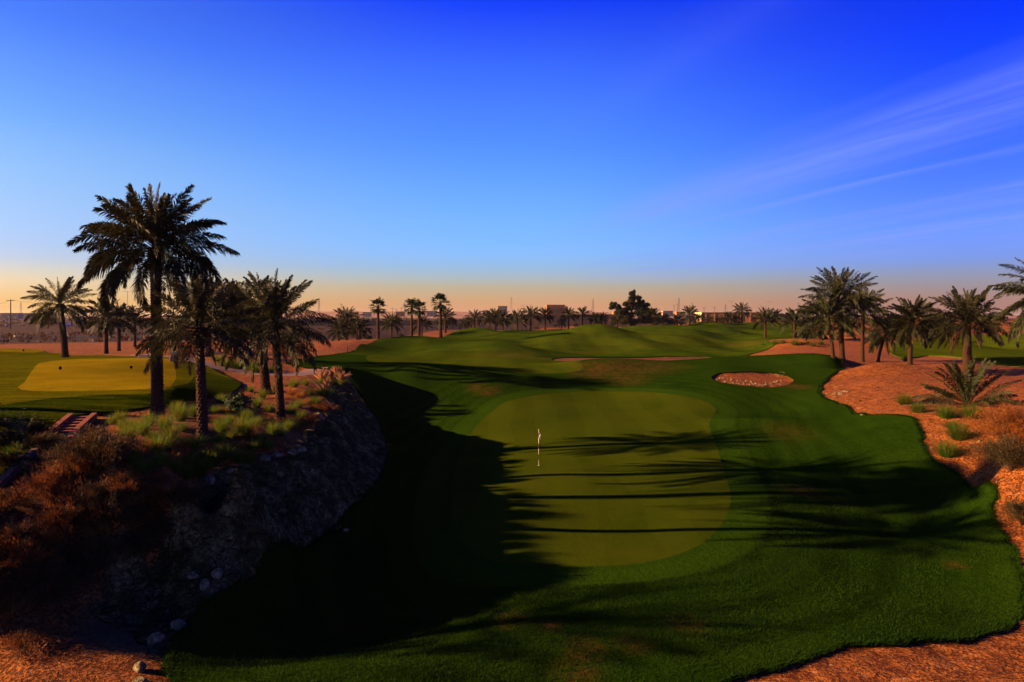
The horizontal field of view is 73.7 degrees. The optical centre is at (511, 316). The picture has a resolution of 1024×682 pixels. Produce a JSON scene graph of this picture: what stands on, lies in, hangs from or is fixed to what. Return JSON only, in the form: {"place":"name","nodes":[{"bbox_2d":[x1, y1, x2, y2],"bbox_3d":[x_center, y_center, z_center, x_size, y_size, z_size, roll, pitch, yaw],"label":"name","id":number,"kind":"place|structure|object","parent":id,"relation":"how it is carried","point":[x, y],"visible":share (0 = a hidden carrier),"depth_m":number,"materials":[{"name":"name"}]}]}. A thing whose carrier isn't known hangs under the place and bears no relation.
{"place":"outdoors","nodes":[
{"label":"outdoors","id":0,"kind":"place"},
{"bbox_2d":[131,354,327,375],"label":"cart path","id":1,"kind":"structure","parent":0,"point":[304,372],"depth_m":61.58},
{"bbox_2d":[0,318,1023,681],"bbox_3d":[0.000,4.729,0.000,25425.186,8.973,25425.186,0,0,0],"label":"ground","id":2,"kind":"structure","parent":0,"point":[86,646],"depth_m":24.14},
{"bbox_2d":[0,485,35,511],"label":"shrub","id":3,"kind":"object","parent":2,"relation":"on","point":[7,501],"visible":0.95,"depth_m":21.39,"materials":[{"name":"brown plant"}]},
{"bbox_2d":[0,620,61,662],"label":"scrub","id":4,"kind":"object","parent":2,"relation":"on","point":[23,640],"visible":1,"depth_m":17.42,"materials":[{"name":"orange plant"}]},
{"bbox_2d":[0,539,71,581],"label":"shrub","id":5,"kind":"object","parent":2,"relation":"on","point":[27,558],"visible":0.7,"depth_m":19.62,"materials":[{"name":"brown plant"}]},
{"bbox_2d":[0,513,80,561],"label":"shrub","id":6,"kind":"object","parent":2,"relation":"on","point":[22,536],"visible":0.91,"depth_m":20.08,"materials":[{"name":"orange plant"}]},
{"bbox_2d":[22,430,70,453],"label":"shrub","id":7,"kind":"object","parent":2,"relation":"on","point":[45,440],"visible":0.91,"depth_m":25.85,"materials":[{"name":"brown plant"}]},
{"bbox_2d":[7,461,95,504],"bbox_3d":[-14.685,5.381,22.276,2.727,1.448,2.642,0,0,0],"label":"shrub","id":8,"kind":"object","parent":2,"relation":"on","point":[54,487],"visible":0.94,"depth_m":21.91,"materials":[{"name":"orange plant"}]},
{"bbox_2d":[28,494,94,542],"bbox_3d":[-13.748,6.156,21.236,1.987,1.379,2.524,0,0,-41],"label":"shrub","id":9,"kind":"object","parent":2,"relation":"on","point":[55,517],"visible":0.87,"depth_m":21.05,"materials":[{"name":"orange plant"}]},
{"bbox_2d":[24,445,103,481],"bbox_3d":[-14.645,4.949,22.737,2.082,1.276,2.286,0,0,25],"label":"shrub","id":10,"kind":"object","parent":2,"relation":"on","point":[78,470],"visible":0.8,"depth_m":22.66,"materials":[{"name":"brown plant"}]},
{"bbox_2d":[47,413,96,438],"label":"timber steps","id":11,"kind":"structure","parent":2,"relation":"on","point":[71,421],"depth_m":30.34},
{"bbox_2d":[0,348,175,390],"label":"tee box","id":12,"kind":"object","parent":2,"relation":"on","point":[96,374],"visible":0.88,"depth_m":45.93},
{"bbox_2d":[28,421,153,471],"bbox_3d":[-14.263,4.364,23.476,3.691,1.527,4.077,0,0,-19],"label":"shrub","id":13,"kind":"object","parent":2,"relation":"on","point":[88,441],"visible":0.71,"depth_m":23.10,"materials":[{"name":"brown plant"}]},
{"bbox_2d":[44,474,141,517],"bbox_3d":[-13.107,5.661,21.870,2.694,1.286,2.698,0,0,0],"label":"shrub","id":14,"kind":"object","parent":2,"relation":"on","point":[89,496],"visible":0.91,"depth_m":21.39,"materials":[{"name":"brown plant"}]},
{"bbox_2d":[81,297,131,353],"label":"date palm","id":15,"kind":"object","parent":2,"relation":"on","point":[104,326],"visible":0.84,"depth_m":85.78,"materials":[{"name":"green plant"}]},
{"bbox_2d":[70,497,148,533],"bbox_3d":[-12.525,6.199,21.513,2.139,1.301,2.106,0,0,38],"label":"shrub","id":16,"kind":"object","parent":2,"relation":"on","point":[109,521],"visible":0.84,"depth_m":21.33,"materials":[{"name":"brown plant"}]},
{"bbox_2d":[80,436,150,469],"bbox_3d":[-13.427,4.539,22.822,2.029,1.161,2.091,0,0,0],"label":"shrub","id":17,"kind":"object","parent":2,"relation":"on","point":[116,450],"visible":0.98,"depth_m":22.63,"materials":[{"name":"brown plant"}]},
{"bbox_2d":[0,352,231,475],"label":"tee bank turf","id":18,"kind":"structure","parent":2,"relation":"on","point":[16,368],"depth_m":42.85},
{"bbox_2d":[0,427,28,447],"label":"shrub","id":19,"kind":"object","parent":18,"relation":"on","point":[8,441],"visible":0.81,"depth_m":26.92,"materials":[{"name":"green plant"}]},
{"bbox_2d":[0,450,35,468],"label":"shrub","id":20,"kind":"object","parent":18,"relation":"on","point":[12,459],"visible":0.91,"depth_m":24.13,"materials":[{"name":"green plant"}]},
{"bbox_2d":[1,408,35,443],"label":"leafy weed","id":21,"kind":"object","parent":18,"relation":"on","point":[19,437],"visible":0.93,"depth_m":27.35,"materials":[{"name":"green plant"}]},
{"bbox_2d":[0,448,37,487],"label":"timber edging","id":22,"kind":"object","parent":18,"relation":"on","point":[9,474],"visible":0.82,"depth_m":23.65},
{"bbox_2d":[18,417,59,436],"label":"shrub","id":23,"kind":"object","parent":18,"relation":"on","point":[38,427],"visible":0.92,"depth_m":28.55,"materials":[{"name":"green plant"}]},
{"bbox_2d":[20,276,97,356],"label":"date palm","id":24,"kind":"object","parent":18,"relation":"on","point":[60,306],"visible":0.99,"depth_m":73.73,"materials":[{"name":"green plant"}]},
{"bbox_2d":[97,301,140,350],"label":"date palm","id":25,"kind":"object","parent":2,"relation":"on","point":[128,310],"visible":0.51,"depth_m":91.86,"materials":[{"name":"green plant"}]},
{"bbox_2d":[0,373,240,426],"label":"tee slope turf","id":26,"kind":"structure","parent":2,"relation":"on","point":[50,409],"depth_m":33.87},
{"bbox_2d":[97,466,159,495],"bbox_3d":[-12.443,5.310,22.228,1.892,0.919,2.118,0,0,-24],"label":"shrub","id":27,"kind":"object","parent":2,"relation":"on","point":[130,482],"visible":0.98,"depth_m":22.15,"materials":[{"name":"brown plant"}]},
{"bbox_2d":[112,421,157,439],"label":"grass clump","id":28,"kind":"object","parent":2,"relation":"on","point":[130,433],"visible":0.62,"depth_m":26.02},
{"bbox_2d":[121,305,150,346],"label":"date palm","id":29,"kind":"object","parent":2,"relation":"on","point":[141,315],"visible":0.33,"depth_m":107.83,"materials":[{"name":"green plant"}]},
{"bbox_2d":[122,417,158,434],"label":"grass clump","id":30,"kind":"object","parent":2,"relation":"on","point":[143,425],"visible":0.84,"depth_m":26.95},
{"bbox_2d":[125,444,160,463],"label":"grass clump","id":31,"kind":"object","parent":2,"relation":"on","point":[137,456],"visible":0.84,"depth_m":23.25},
{"bbox_2d":[65,181,239,417],"bbox_3d":[-17.052,-0.894,32.637,7.488,11.338,6.826,0,0,0],"label":"date palm","id":32,"kind":"object","parent":2,"relation":"on","point":[159,229],"visible":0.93,"depth_m":31.79,"materials":[{"name":"green plant"}]},
{"bbox_2d":[149,414,177,428],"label":"grass clump","id":33,"kind":"object","parent":2,"relation":"on","point":[165,420],"visible":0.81,"depth_m":28.33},
{"bbox_2d":[139,433,189,454],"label":"grass clump","id":34,"kind":"object","parent":2,"relation":"on","point":[158,445],"visible":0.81,"depth_m":25.05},
{"bbox_2d":[146,422,187,440],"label":"grass clump","id":35,"kind":"object","parent":2,"relation":"on","point":[171,429],"visible":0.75,"depth_m":26.85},
{"bbox_2d":[163,402,195,421],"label":"grass clump","id":36,"kind":"object","parent":2,"relation":"on","point":[179,413],"visible":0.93,"depth_m":31.49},
{"bbox_2d":[166,455,201,472],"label":"grass clump","id":37,"kind":"object","parent":2,"relation":"on","point":[177,466],"visible":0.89,"depth_m":24.88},
{"bbox_2d":[173,432,214,448],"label":"grass clump","id":38,"kind":"object","parent":2,"relation":"on","point":[195,443],"visible":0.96,"depth_m":26.97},
{"bbox_2d":[132,274,260,439],"bbox_3d":[-12.779,1.595,27.999,4.837,6.779,4.614,0,0,-17],"label":"date palm","id":39,"kind":"object","parent":2,"relation":"on","point":[198,307],"visible":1,"depth_m":27.60,"materials":[{"name":"green plant"}]},
{"bbox_2d":[174,278,241,356],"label":"date palm","id":40,"kind":"object","parent":2,"relation":"on","point":[207,353],"visible":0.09,"depth_m":73.69,"materials":[{"name":"green plant"}]},
{"bbox_2d":[194,446,238,465],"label":"grass clump","id":41,"kind":"object","parent":2,"relation":"on","point":[212,459],"visible":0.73,"depth_m":26.70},
{"bbox_2d":[211,442,241,460],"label":"grass clump","id":42,"kind":"object","parent":2,"relation":"on","point":[227,451],"visible":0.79,"depth_m":27.43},
{"bbox_2d":[208,413,245,432],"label":"grass clump","id":43,"kind":"object","parent":2,"relation":"on","point":[219,428],"visible":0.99,"depth_m":29.32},
{"bbox_2d":[90,373,386,660],"bbox_3d":[-10.762,7.098,40.631,7.020,4.107,46.740,0,0,-5],"label":"rock bank","id":44,"kind":"object","parent":2,"relation":"on","point":[241,515],"visible":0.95,"depth_m":23.75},
{"bbox_2d":[147,632,164,644],"bbox_3d":[-9.565,8.663,18.349,0.321,0.325,0.408,0,0,35],"label":"boulder","id":45,"kind":"object","parent":44,"relation":"on","point":[154,638],"visible":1,"depth_m":18.25,"materials":[{"name":"stone"}]},
{"bbox_2d":[169,619,185,630],"bbox_3d":[-9.480,8.788,19.435,0.473,0.356,0.407,0,0,23],"label":"boulder","id":46,"kind":"object","parent":44,"relation":"on","point":[176,624],"visible":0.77,"depth_m":19.29,"materials":[{"name":"stone"}]},
{"bbox_2d":[212,278,264,356],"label":"date palm","id":47,"kind":"object","parent":2,"relation":"on","point":[230,297],"visible":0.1,"depth_m":75.12,"materials":[{"name":"green plant"}]},
{"bbox_2d":[221,389,257,414],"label":"shrub","id":48,"kind":"object","parent":2,"relation":"on","point":[238,401],"visible":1,"depth_m":36.08,"materials":[{"name":"green plant"}]},
{"bbox_2d":[222,413,273,436],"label":"grass clump","id":49,"kind":"object","parent":2,"relation":"on","point":[241,428],"visible":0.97,"depth_m":29.79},
{"bbox_2d":[204,278,303,393],"bbox_3d":[-16.497,1.194,44.119,6.747,7.478,6.621,0,0,0],"label":"date palm","id":50,"kind":"object","parent":2,"relation":"on","point":[265,381],"visible":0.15,"depth_m":43.90,"materials":[{"name":"green plant"}]},
{"bbox_2d":[227,271,290,360],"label":"date palm","id":51,"kind":"object","parent":2,"relation":"on","point":[266,280],"visible":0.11,"depth_m":70.09,"materials":[{"name":"green plant"}]},
{"bbox_2d":[214,268,335,419],"bbox_3d":[-12.881,1.460,36.906,5.872,8.131,6.571,0,0,32],"label":"date palm","id":52,"kind":"object","parent":2,"relation":"on","point":[276,305],"visible":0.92,"depth_m":36.65,"materials":[{"name":"green plant"}]},
{"bbox_2d":[259,420,291,434],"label":"grass clump","id":53,"kind":"object","parent":2,"relation":"on","point":[275,429],"visible":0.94,"depth_m":31.12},
{"bbox_2d":[0,323,563,344],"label":"wire fence","id":54,"kind":"object","parent":2,"relation":"on","point":[27,334],"visible":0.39,"depth_m":134.34,"materials":[{"name":"grey metal"}]},
{"bbox_2d":[291,416,324,426],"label":"scrub","id":55,"kind":"object","parent":2,"relation":"on","point":[310,421],"visible":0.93,"depth_m":36.66,"materials":[{"name":"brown plant"}]},
{"bbox_2d":[312,401,340,410],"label":"scrub","id":56,"kind":"object","parent":2,"relation":"on","point":[323,406],"visible":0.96,"depth_m":40.55,"materials":[{"name":"brown plant"}]},
{"bbox_2d":[316,379,340,397],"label":"fountain grass","id":57,"kind":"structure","parent":2,"relation":"on","point":[327,386],"depth_m":44.61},
{"bbox_2d":[326,320,348,341],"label":"date palm","id":58,"kind":"object","parent":2,"relation":"on","point":[339,326],"visible":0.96,"depth_m":149.66,"materials":[{"name":"green plant"}]},
{"bbox_2d":[330,306,363,339],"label":"date palm","id":59,"kind":"object","parent":2,"relation":"on","point":[347,314],"visible":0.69,"depth_m":157.58,"materials":[{"name":"green plant"}]},
{"bbox_2d":[344,318,366,339],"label":"date palm","id":60,"kind":"object","parent":2,"relation":"on","point":[356,325],"visible":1,"depth_m":146.75,"materials":[{"name":"green plant"}]},
{"bbox_2d":[269,320,459,325],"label":"boundary wall","id":61,"kind":"structure","parent":2,"relation":"on","point":[374,322],"depth_m":329.85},
{"bbox_2d":[369,296,386,338],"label":"fan palm","id":62,"kind":"object","parent":2,"relation":"on","point":[380,302],"visible":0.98,"depth_m":154.69,"materials":[{"name":"green plant"}]},
{"bbox_2d":[380,312,403,336],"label":"date palm","id":63,"kind":"object","parent":2,"relation":"on","point":[387,324],"visible":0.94,"depth_m":171.66,"materials":[{"name":"green plant"}]},
{"bbox_2d":[403,297,422,335],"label":"fan palm","id":64,"kind":"object","parent":2,"relation":"on","point":[409,301],"visible":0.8,"depth_m":177.67,"materials":[{"name":"green plant"}]},
{"bbox_2d":[410,299,426,335],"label":"fan palm","id":65,"kind":"object","parent":2,"relation":"on","point":[419,303],"visible":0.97,"depth_m":175.63,"materials":[{"name":"green plant"}]},
{"bbox_2d":[413,315,432,335],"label":"date palm","id":66,"kind":"object","parent":2,"relation":"on","point":[424,320],"visible":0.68,"depth_m":185.81,"materials":[{"name":"green plant"}]},
{"bbox_2d":[433,307,456,332],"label":"date palm","id":67,"kind":"object","parent":2,"relation":"on","point":[449,315],"visible":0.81,"depth_m":214.80,"materials":[{"name":"green plant"}]},
{"bbox_2d":[464,309,482,327],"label":"date palm","id":68,"kind":"object","parent":2,"relation":"on","point":[475,316],"visible":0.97,"depth_m":231.60,"materials":[{"name":"green plant"}]},
{"bbox_2d":[484,308,505,329],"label":"date palm","id":69,"kind":"object","parent":2,"relation":"on","point":[492,316],"visible":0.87,"depth_m":225.28,"materials":[{"name":"green plant"}]},
{"bbox_2d":[0,318,1016,342],"bbox_3d":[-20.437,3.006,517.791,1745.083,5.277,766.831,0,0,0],"label":"scrub","id":70,"kind":"object","parent":2,"relation":"on","point":[45,338],"visible":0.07,"depth_m":179.94,"materials":[{"name":"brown plant"}]},
{"bbox_2d":[508,308,529,329],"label":"date palm","id":71,"kind":"object","parent":2,"relation":"on","point":[522,321],"visible":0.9,"depth_m":239.42,"materials":[{"name":"green plant"}]},
{"bbox_2d":[521,304,541,329],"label":"date palm","id":72,"kind":"object","parent":2,"relation":"on","point":[530,311],"visible":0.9,"depth_m":242.51,"materials":[{"name":"green plant"}]},
{"bbox_2d":[366,324,720,373],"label":"fairway","id":73,"kind":"structure","parent":2,"relation":"on","point":[600,339],"depth_m":124.92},
{"bbox_2d":[537,307,555,329],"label":"date palm","id":74,"kind":"object","parent":2,"relation":"on","point":[543,311],"visible":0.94,"depth_m":245.76,"materials":[{"name":"green plant"}]},
{"bbox_2d":[546,305,564,313],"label":"tower block","id":75,"kind":"structure","parent":2,"relation":"on","point":[556,309],"depth_m":351.92,"materials":[{"name":"brown paint"}]},
{"bbox_2d":[524,314,622,324],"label":"walled compound","id":76,"kind":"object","parent":2,"relation":"on","point":[534,321],"visible":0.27,"depth_m":330.00,"materials":[{"name":"brown paint"}]},
{"bbox_2d":[342,322,804,356],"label":"hill turf","id":77,"kind":"structure","parent":2,"relation":"on","point":[737,339],"depth_m":144.72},
{"bbox_2d":[430,293,451,337],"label":"fan palm","id":78,"kind":"object","parent":77,"relation":"on","point":[440,307],"visible":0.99,"depth_m":159.68,"materials":[{"name":"green plant"}]},
{"bbox_2d":[493,309,512,329],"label":"date palm","id":79,"kind":"object","parent":77,"relation":"on","point":[506,321],"visible":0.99,"depth_m":223.48,"materials":[{"name":"green plant"}]},
{"bbox_2d":[680,305,700,324],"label":"date palm","id":80,"kind":"object","parent":77,"relation":"on","point":[692,315],"visible":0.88,"depth_m":263.40,"materials":[{"name":"green plant"}]},
{"bbox_2d":[732,303,752,322],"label":"date palm","id":81,"kind":"object","parent":77,"relation":"on","point":[741,308],"visible":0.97,"depth_m":276.51,"materials":[{"name":"green plant"}]},
{"bbox_2d":[751,306,780,337],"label":"date palm","id":82,"kind":"object","parent":77,"relation":"on","point":[766,313],"visible":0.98,"depth_m":164.74,"materials":[{"name":"green plant"}]},
{"bbox_2d":[156,350,1023,681],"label":"rough turf","id":83,"kind":"structure","parent":2,"relation":"on","point":[434,418],"depth_m":25.72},
{"bbox_2d":[794,289,861,358],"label":"date palm","id":84,"kind":"object","parent":83,"relation":"on","point":[846,324],"visible":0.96,"depth_m":80.82,"materials":[{"name":"green plant"}]},
{"bbox_2d":[452,391,730,565],"bbox_3d":[4.487,8.113,46.150,18.542,1.847,44.113,0,0,15],"label":"putting green","id":85,"kind":"object","parent":2,"relation":"on","point":[619,478],"visible":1,"depth_m":36.04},
{"bbox_2d":[553,327,708,360],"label":"sand waste","id":86,"kind":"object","parent":2,"relation":"on","point":[656,358],"visible":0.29,"depth_m":107.87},
{"bbox_2d":[560,306,577,328],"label":"date palm","id":87,"kind":"object","parent":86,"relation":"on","point":[569,312],"visible":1,"depth_m":245.32,"materials":[{"name":"green plant"}]},
{"bbox_2d":[608,289,654,325],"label":"broadleaf tree","id":88,"kind":"object","parent":2,"relation":"on","point":[639,305],"visible":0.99,"depth_m":240.00,"materials":[{"name":"green plant"}]},
{"bbox_2d":[695,312,763,321],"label":"end wall building","id":89,"kind":"structure","parent":2,"relation":"on","point":[714,314],"depth_m":321.24,"materials":[{"name":"brown paint"}]},
{"bbox_2d":[777,307,805,338],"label":"date palm","id":90,"kind":"object","parent":2,"relation":"on","point":[792,314],"visible":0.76,"depth_m":139.90,"materials":[{"name":"green plant"}]},
{"bbox_2d":[791,314,828,338],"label":"date palm","id":91,"kind":"object","parent":2,"relation":"on","point":[803,336],"visible":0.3,"depth_m":135.55,"materials":[{"name":"green plant"}]},
{"bbox_2d":[804,313,848,339],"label":"date palm","id":92,"kind":"object","parent":2,"relation":"on","point":[821,333],"visible":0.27,"depth_m":133.29,"materials":[{"name":"green plant"}]},
{"bbox_2d":[798,265,886,359],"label":"date palm","id":93,"kind":"object","parent":2,"relation":"on","point":[836,284],"visible":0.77,"depth_m":82.12,"materials":[{"name":"green plant"}]},
{"bbox_2d":[833,287,892,361],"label":"date palm","id":94,"kind":"object","parent":2,"relation":"on","point":[862,337],"visible":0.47,"depth_m":93.55,"materials":[{"name":"green plant"}]},
{"bbox_2d":[864,313,908,361],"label":"date palm","id":95,"kind":"object","parent":2,"relation":"on","point":[879,340],"visible":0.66,"depth_m":94.32,"materials":[{"name":"green plant"}]},
{"bbox_2d":[888,392,922,404],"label":"grass clump","id":96,"kind":"object","parent":2,"relation":"on","point":[903,400],"visible":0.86,"depth_m":51.05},
{"bbox_2d":[884,294,944,364],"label":"date palm","id":97,"kind":"object","parent":2,"relation":"on","point":[913,314],"visible":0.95,"depth_m":89.55,"materials":[{"name":"green plant"}]},
{"bbox_2d":[898,400,954,412],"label":"grass clump","id":98,"kind":"object","parent":2,"relation":"on","point":[918,407],"visible":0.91,"depth_m":44.36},
{"bbox_2d":[906,403,969,418],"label":"grass clump","id":99,"kind":"object","parent":2,"relation":"on","point":[944,413],"visible":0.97,"depth_m":41.47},
{"bbox_2d":[903,437,976,457],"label":"grass clump","id":100,"kind":"object","parent":2,"relation":"on","point":[949,452],"visible":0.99,"depth_m":36.48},
{"bbox_2d":[911,420,981,440],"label":"grass clump","id":101,"kind":"object","parent":2,"relation":"on","point":[959,433],"visible":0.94,"depth_m":37.90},
{"bbox_2d":[889,334,1023,366],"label":"turf","id":102,"kind":"structure","parent":2,"relation":"on","point":[1007,354],"depth_m":110.20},
{"bbox_2d":[920,286,1012,378],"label":"date palm","id":103,"kind":"object","parent":2,"relation":"on","point":[964,311],"visible":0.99,"depth_m":65.62,"materials":[{"name":"green plant"}]},
{"bbox_2d":[911,356,1023,406],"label":"young date palm","id":104,"kind":"object","parent":2,"relation":"on","point":[966,387],"visible":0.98,"depth_m":44.74,"materials":[{"name":"green plant"}]},
{"bbox_2d":[945,400,989,418],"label":"grass clump","id":105,"kind":"object","parent":2,"relation":"on","point":[965,411],"visible":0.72,"depth_m":40.58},
{"bbox_2d":[956,399,1023,441],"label":"shrub","id":106,"kind":"object","parent":2,"relation":"on","point":[1010,422],"visible":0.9,"depth_m":34.75,"materials":[{"name":"orange plant"}]},
{"bbox_2d":[960,428,1023,471],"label":"shrub","id":107,"kind":"object","parent":2,"relation":"on","point":[1009,452],"visible":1,"depth_m":29.75,"materials":[{"name":"brown plant"}]},
{"bbox_2d":[988,257,1023,348],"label":"date palm","id":108,"kind":"object","parent":2,"relation":"on","point":[1016,328],"visible":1,"depth_m":51.21,"materials":[{"name":"green plant"}]},
{"bbox_2d":[995,498,1023,525],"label":"shrub","id":109,"kind":"object","parent":2,"relation":"on","point":[1016,509],"visible":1,"depth_m":27.54,"materials":[{"name":"brown plant"}]},
{"bbox_2d":[0,0,1023,661],"label":"sky","id":110,"kind":"structure","parent":0,"point":[705,155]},
{"bbox_2d":[65,310,1021,317],"bbox_3d":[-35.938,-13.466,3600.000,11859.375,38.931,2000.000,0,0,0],"label":"hills","id":111,"kind":"structure","parent":0,"point":[458,315],"depth_m":2898.04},
{"bbox_2d":[712,372,793,387],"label":"bunker sand","id":112,"kind":"structure","parent":0,"point":[758,378],"depth_m":70.47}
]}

